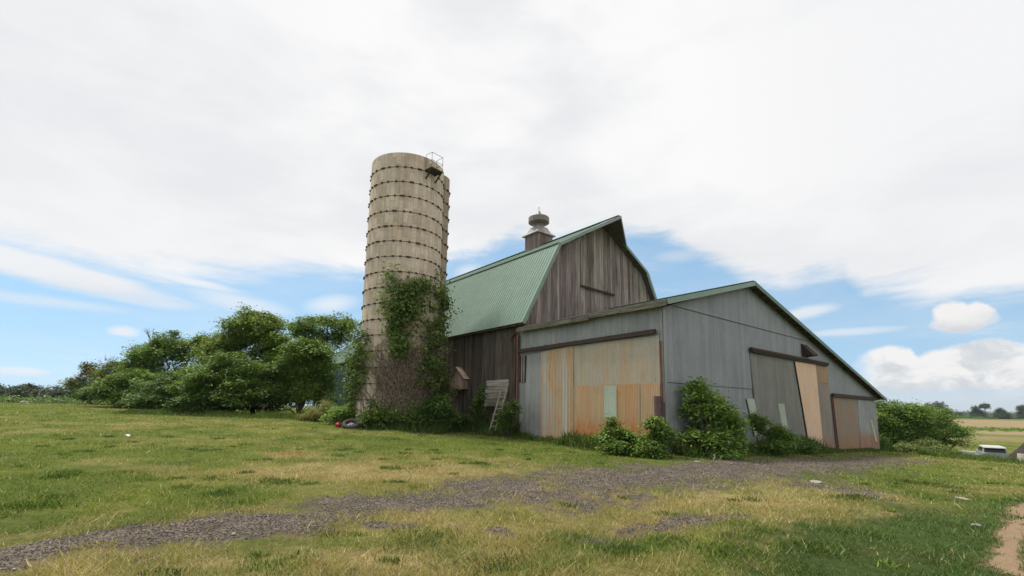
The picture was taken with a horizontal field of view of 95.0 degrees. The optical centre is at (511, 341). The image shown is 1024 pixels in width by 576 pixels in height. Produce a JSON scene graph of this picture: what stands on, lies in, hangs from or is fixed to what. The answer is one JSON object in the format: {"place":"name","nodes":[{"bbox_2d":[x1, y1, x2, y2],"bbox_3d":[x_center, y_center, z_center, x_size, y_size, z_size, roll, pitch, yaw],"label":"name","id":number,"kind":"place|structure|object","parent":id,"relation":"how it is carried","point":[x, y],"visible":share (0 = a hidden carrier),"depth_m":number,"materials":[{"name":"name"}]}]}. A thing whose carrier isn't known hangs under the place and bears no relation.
{"place":"outdoors","nodes":[
{"label":"outdoors","id":0,"kind":"place"},
{"bbox_2d":[0,456,933,571],"bbox_3d":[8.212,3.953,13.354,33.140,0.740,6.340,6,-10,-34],"label":"gravel track","id":1,"kind":"structure","parent":0,"point":[222,528],"depth_m":7.95,"materials":[{"name":"grey gravel"}]},
{"bbox_2d":[0,402,1023,575],"bbox_3d":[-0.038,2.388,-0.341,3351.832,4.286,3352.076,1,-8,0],"label":"ground","id":2,"kind":"structure","parent":0,"point":[1011,442],"depth_m":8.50,"materials":[{"name":"green plant"}]},
{"bbox_2d":[0,381,105,403],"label":"wood","id":3,"kind":"object","parent":2,"relation":"on","point":[25,390],"visible":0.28,"depth_m":183.82,"materials":[{"name":"green plant"}]},
{"bbox_2d":[0,393,110,403],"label":"field hedge","id":4,"kind":"object","parent":2,"relation":"on","point":[12,399],"visible":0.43,"depth_m":63.56,"materials":[{"name":"green plant"}]},
{"bbox_2d":[57,359,106,402],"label":"sapling","id":5,"kind":"object","parent":2,"relation":"on","point":[78,380],"visible":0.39,"depth_m":55.22,"materials":[{"name":"green plant"}]},
{"bbox_2d":[60,382,111,403],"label":"sumac shrub","id":6,"kind":"object","parent":2,"relation":"on","point":[86,397],"visible":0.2,"depth_m":44.77,"materials":[{"name":"green plant"}]},
{"bbox_2d":[77,355,124,385],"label":"sapling","id":7,"kind":"object","parent":2,"relation":"on","point":[102,370],"visible":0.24,"depth_m":51.13,"materials":[{"name":"green plant"}]},
{"bbox_2d":[74,367,164,407],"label":"sumac shrub","id":8,"kind":"object","parent":2,"relation":"on","point":[114,387],"visible":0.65,"depth_m":39.63,"materials":[{"name":"green plant"}]},
{"bbox_2d":[103,328,213,382],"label":"leafy tree","id":9,"kind":"object","parent":2,"relation":"on","point":[153,351],"visible":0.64,"depth_m":45.23,"materials":[{"name":"green plant"}]},
{"bbox_2d":[110,369,207,411],"bbox_3d":[-25.316,3.709,35.115,8.376,3.509,5.704,1,-8,0],"label":"sumac shrub","id":10,"kind":"object","parent":2,"relation":"on","point":[154,396],"visible":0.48,"depth_m":34.34,"materials":[{"name":"green plant"}]},
{"bbox_2d":[157,387,265,412],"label":"sumac shrub","id":11,"kind":"object","parent":2,"relation":"on","point":[195,401],"visible":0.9,"depth_m":31.85,"materials":[{"name":"green plant"}]},
{"bbox_2d":[158,349,288,413],"bbox_3d":[-20.610,2.992,33.981,9.334,4.908,6.718,1,-8,0],"label":"sumac shrub","id":12,"kind":"object","parent":2,"relation":"on","point":[246,379],"visible":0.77,"depth_m":32.96,"materials":[{"name":"green plant"}]},
{"bbox_2d":[177,302,298,413],"bbox_3d":[-21.420,1.454,38.228,9.987,9.112,6.414,1,-8,0],"label":"leafy tree","id":13,"kind":"object","parent":2,"relation":"on","point":[250,328],"visible":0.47,"depth_m":37.41,"materials":[{"name":"green plant"}]},
{"bbox_2d":[238,374,343,412],"bbox_3d":[-19.401,3.999,38.717,11.750,4.174,7.073,1,-8,0],"label":"sumac shrub","id":14,"kind":"object","parent":2,"relation":"on","point":[266,408],"visible":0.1,"depth_m":38.29,"materials":[{"name":"green plant"}]},
{"bbox_2d":[257,336,344,415],"bbox_3d":[-15.835,2.639,34.902,6.792,6.137,4.912,1,-8,0],"label":"sumac shrub","id":15,"kind":"object","parent":2,"relation":"on","point":[304,359],"visible":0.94,"depth_m":34.27,"materials":[{"name":"green plant"}]},
{"bbox_2d":[290,399,335,421],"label":"weedy bush","id":16,"kind":"object","parent":2,"relation":"on","point":[314,413],"visible":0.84,"depth_m":27.90,"materials":[{"name":"green plant"}]},
{"bbox_2d":[284,311,361,400],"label":"leafy tree","id":17,"kind":"object","parent":2,"relation":"on","point":[315,324],"visible":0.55,"depth_m":49.79,"materials":[{"name":"green plant"}]},
{"bbox_2d":[319,401,357,422],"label":"leafy bush","id":18,"kind":"object","parent":2,"relation":"on","point":[335,416],"visible":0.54,"depth_m":25.86,"materials":[{"name":"green plant"}]},
{"bbox_2d":[324,339,358,412],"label":"green building","id":19,"kind":"structure","parent":2,"relation":"on","point":[338,375],"depth_m":43.60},
{"bbox_2d":[342,419,360,428],"bbox_3d":[-8.224,4.247,24.023,0.928,0.234,0.928,-4,21,-29],"label":"old tyre","id":20,"kind":"object","parent":2,"relation":"on","point":[350,423],"visible":0.96,"depth_m":23.95,"materials":[{"name":"rubber"}]},
{"bbox_2d":[355,404,420,429],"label":"leafy bush","id":21,"kind":"object","parent":2,"relation":"on","point":[391,415],"visible":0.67,"depth_m":23.86,"materials":[{"name":"green plant"}]},
{"bbox_2d":[354,152,450,422],"bbox_3d":[-6.360,-2.667,27.635,4.772,15.871,4.569,1,-8,0],"label":"concrete silo","id":22,"kind":"object","parent":2,"relation":"on","point":[408,220],"visible":0.56,"depth_m":26.30,"materials":[{"name":"beige concrete"}]},
{"bbox_2d":[330,319,374,418],"bbox_3d":[-8.481,1.359,25.426,3.056,5.652,1.978,-5,-10,36],"label":"climbing vine","id":23,"kind":"object","parent":22,"relation":"attached to","point":[353,368],"visible":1,"depth_m":25.29,"materials":[{"name":"green plant"}]},
{"bbox_2d":[349,307,452,426],"bbox_3d":[-5.984,1.403,25.412,5.882,6.993,3.062,3,-8,-14],"label":"dead vine","id":24,"kind":"object","parent":22,"relation":"attached to","point":[408,378],"visible":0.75,"depth_m":24.75,"materials":[{"name":"brown plant"}]},
{"bbox_2d":[355,255,467,429],"bbox_3d":[-4.840,0.308,25.649,6.436,9.547,3.044,9,-11,-44],"label":"climbing vine","id":25,"kind":"object","parent":22,"relation":"attached to","point":[408,295],"visible":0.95,"depth_m":25.11,"materials":[{"name":"green plant"}]},
{"bbox_2d":[403,390,465,429],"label":"leafy bush","id":26,"kind":"object","parent":2,"relation":"on","point":[435,408],"visible":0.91,"depth_m":23.95,"materials":[{"name":"green plant"}]},
{"bbox_2d":[450,385,490,428],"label":"leafy bush","id":27,"kind":"object","parent":2,"relation":"on","point":[477,408],"visible":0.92,"depth_m":24.99,"materials":[{"name":"green plant"}]},
{"bbox_2d":[489,388,507,433],"bbox_3d":[-0.707,3.666,24.374,0.547,2.542,1.323,-4,-9,31],"label":"ladder","id":28,"kind":"object","parent":2,"relation":"on","point":[499,397],"visible":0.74,"depth_m":24.56,"materials":[{"name":"grey wood"}]},
{"bbox_2d":[491,399,525,437],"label":"leafy bush","id":29,"kind":"object","parent":2,"relation":"on","point":[505,421],"visible":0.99,"depth_m":22.15,"materials":[{"name":"green plant"}]},
{"bbox_2d":[442,207,656,430],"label":"wooden barn","id":30,"kind":"structure","parent":2,"relation":"on","point":[544,276],"depth_m":28.01,"materials":[{"name":"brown wood"}]},
{"bbox_2d":[105,406,1023,464],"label":"tall grass","id":31,"kind":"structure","parent":2,"relation":"on","point":[569,439],"depth_m":24.07,"materials":[{"name":"green plant"}]},
{"bbox_2d":[590,413,647,455],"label":"leafy bush","id":32,"kind":"object","parent":2,"relation":"on","point":[612,438],"visible":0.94,"depth_m":16.59,"materials":[{"name":"green plant"}]},
{"bbox_2d":[626,412,684,458],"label":"leafy bush","id":33,"kind":"object","parent":2,"relation":"on","point":[659,435],"visible":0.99,"depth_m":15.93,"materials":[{"name":"green plant"}]},
{"bbox_2d":[515,280,886,452],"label":"metal shed","id":34,"kind":"structure","parent":2,"relation":"on","point":[753,346],"depth_m":21.37,"materials":[{"name":"metal"}]},
{"bbox_2d":[525,352,540,436],"bbox_3d":[1.047,2.656,22.847,0.077,4.200,1.180,7,-10,-39],"label":"sliding door","id":35,"kind":"structure","parent":34,"relation":"in","point":[533,366],"depth_m":22.84,"materials":[{"name":"grey metal"}]},
{"bbox_2d":[541,346,573,438],"bbox_3d":[2.054,2.424,21.597,0.059,4.300,2.100,7,-10,-39],"label":"sliding door","id":36,"kind":"structure","parent":34,"relation":"in","point":[557,365],"depth_m":21.56,"materials":[{"name":"orange metal"}]},
{"bbox_2d":[573,335,660,438],"bbox_3d":[4.110,2.218,19.135,0.116,4.520,4.440,7,-10,-39],"label":"sliding door","id":37,"kind":"structure","parent":34,"relation":"in","point":[611,377],"depth_m":19.08,"materials":[{"name":"beige metal"}]},
{"bbox_2d":[746,352,805,441],"bbox_3d":[13.294,3.133,23.433,6.870,4.710,0.069,7,-10,-39],"label":"sliding door","id":38,"kind":"structure","parent":34,"relation":"in","point":[774,382],"depth_m":23.38,"materials":[{"name":"grey metal"}]},
{"bbox_2d":[795,361,822,444],"bbox_3d":[16.383,3.590,25.843,3.200,4.840,0.043,7,-10,-39],"label":"sliding door","id":39,"kind":"structure","parent":34,"relation":"in","point":[806,372],"depth_m":25.98,"materials":[{"name":"beige wood"}]},
{"bbox_2d":[816,365,834,447],"bbox_3d":[18.266,3.889,27.383,2.180,4.940,0.051,7,-10,-39],"label":"sliding door","id":40,"kind":"structure","parent":34,"relation":"in","point":[821,371],"depth_m":27.41,"materials":[{"name":"brown metal"}]},
{"bbox_2d":[833,397,859,449],"bbox_3d":[21.206,5.335,29.620,4.740,3.480,0.051,7,-10,-39],"label":"sliding door","id":41,"kind":"structure","parent":34,"relation":"in","point":[846,409],"depth_m":29.54,"materials":[{"name":"beige wood"}]},
{"bbox_2d":[857,400,879,448],"bbox_3d":[24.450,5.780,32.171,4.360,3.420,0.090,7,-10,-39],"label":"sliding door","id":42,"kind":"structure","parent":34,"relation":"in","point":[867,416],"depth_m":32.17,"materials":[{"name":"metal"}]},
{"bbox_2d":[673,374,756,459],"bbox_3d":[7.369,2.797,17.328,3.232,3.142,2.645,1,-8,0],"label":"tall shrub","id":43,"kind":"object","parent":2,"relation":"on","point":[709,413],"visible":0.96,"depth_m":17.01,"materials":[{"name":"green plant"}]},
{"bbox_2d":[742,410,804,456],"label":"sumac shrub","id":44,"kind":"object","parent":2,"relation":"on","point":[779,437],"visible":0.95,"depth_m":19.84,"materials":[{"name":"green plant"}]},
{"bbox_2d":[797,438,821,455],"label":"leafy bush","id":45,"kind":"object","parent":2,"relation":"on","point":[809,447],"visible":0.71,"depth_m":21.78,"materials":[{"name":"green plant"}]},
{"bbox_2d":[879,434,892,447],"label":"leafy bush","id":46,"kind":"object","parent":2,"relation":"on","point":[883,440],"visible":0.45,"depth_m":34.64,"materials":[{"name":"green plant"}]},
{"bbox_2d":[874,397,957,452],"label":"sumac shrub","id":47,"kind":"object","parent":2,"relation":"on","point":[896,421],"visible":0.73,"depth_m":40.54,"materials":[{"name":"green plant"}]},
{"bbox_2d":[892,436,952,453],"bbox_3d":[31.774,8.331,36.782,4.187,1.732,3.334,1,-8,0],"label":"brush pile","id":48,"kind":"object","parent":2,"relation":"on","point":[910,447],"visible":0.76,"depth_m":36.47,"materials":[{"name":"green plant"}]},
{"bbox_2d":[924,401,956,418],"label":"tree","id":49,"kind":"object","parent":2,"relation":"on","point":[941,404],"visible":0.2,"depth_m":507.08,"materials":[{"name":"green plant"}]},
{"bbox_2d":[903,406,982,450],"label":"sumac shrub","id":50,"kind":"object","parent":2,"relation":"on","point":[963,432],"visible":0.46,"depth_m":42.28,"materials":[{"name":"green plant"}]},
{"bbox_2d":[967,405,988,416],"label":"tree","id":51,"kind":"object","parent":2,"relation":"on","point":[976,411],"visible":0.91,"depth_m":640.04,"materials":[{"name":"green plant"}]},
{"bbox_2d":[952,410,1015,416],"bbox_3d":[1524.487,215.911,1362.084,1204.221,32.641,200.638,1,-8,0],"label":"wood","id":52,"kind":"object","parent":2,"relation":"on","point":[989,414],"visible":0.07,"depth_m":1372.57,"materials":[{"name":"green plant"}]},
{"bbox_2d":[978,402,990,418],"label":"tree","id":53,"kind":"object","parent":2,"relation":"on","point":[986,406],"visible":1,"depth_m":628.22,"materials":[{"name":"green plant"}]},
{"bbox_2d":[948,415,1022,418],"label":"field hedge","id":54,"kind":"object","parent":2,"relation":"on","point":[974,417],"visible":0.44,"depth_m":613.54,"materials":[{"name":"green plant"}]},
{"bbox_2d":[975,445,1008,458],"bbox_3d":[38.108,8.996,37.336,1.453,1.425,4.400,-5,-10,38],"label":"white van","id":55,"kind":"object","parent":2,"relation":"on","point":[991,449],"visible":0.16,"depth_m":35.97,"materials":[{"name":"paint"}]},
{"bbox_2d":[962,426,1023,431],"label":"field hedge","id":56,"kind":"object","parent":2,"relation":"on","point":[992,429],"visible":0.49,"depth_m":132.93,"materials":[{"name":"green plant"}]},
{"bbox_2d":[993,407,1012,418],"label":"tree","id":57,"kind":"object","parent":2,"relation":"on","point":[1000,412],"visible":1,"depth_m":612.42,"materials":[{"name":"green plant"}]},
{"bbox_2d":[1009,443,1023,457],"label":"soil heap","id":58,"kind":"object","parent":2,"relation":"on","point":[1019,449],"visible":0.27,"depth_m":36.43,"materials":[{"name":"brown soil"}]},
{"bbox_2d":[1013,404,1023,418],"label":"tree","id":59,"kind":"object","parent":2,"relation":"on","point":[1020,412],"visible":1,"depth_m":602.58,"materials":[{"name":"green plant"}]},
{"bbox_2d":[1017,453,1023,460],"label":"barrel","id":60,"kind":"object","parent":2,"relation":"on","point":[1019,457],"visible":0.5,"depth_m":33.18,"materials":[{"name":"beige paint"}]},
{"bbox_2d":[0,0,1023,412],"label":"sky","id":61,"kind":"structure","parent":0,"point":[165,164],"materials":[{"name":"white"}]},
{"bbox_2d":[989,503,1023,575],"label":"dirt path","id":62,"kind":"structure","parent":0,"point":[1007,560],"depth_m":5.71,"materials":[{"name":"beige soil"}]}
]}

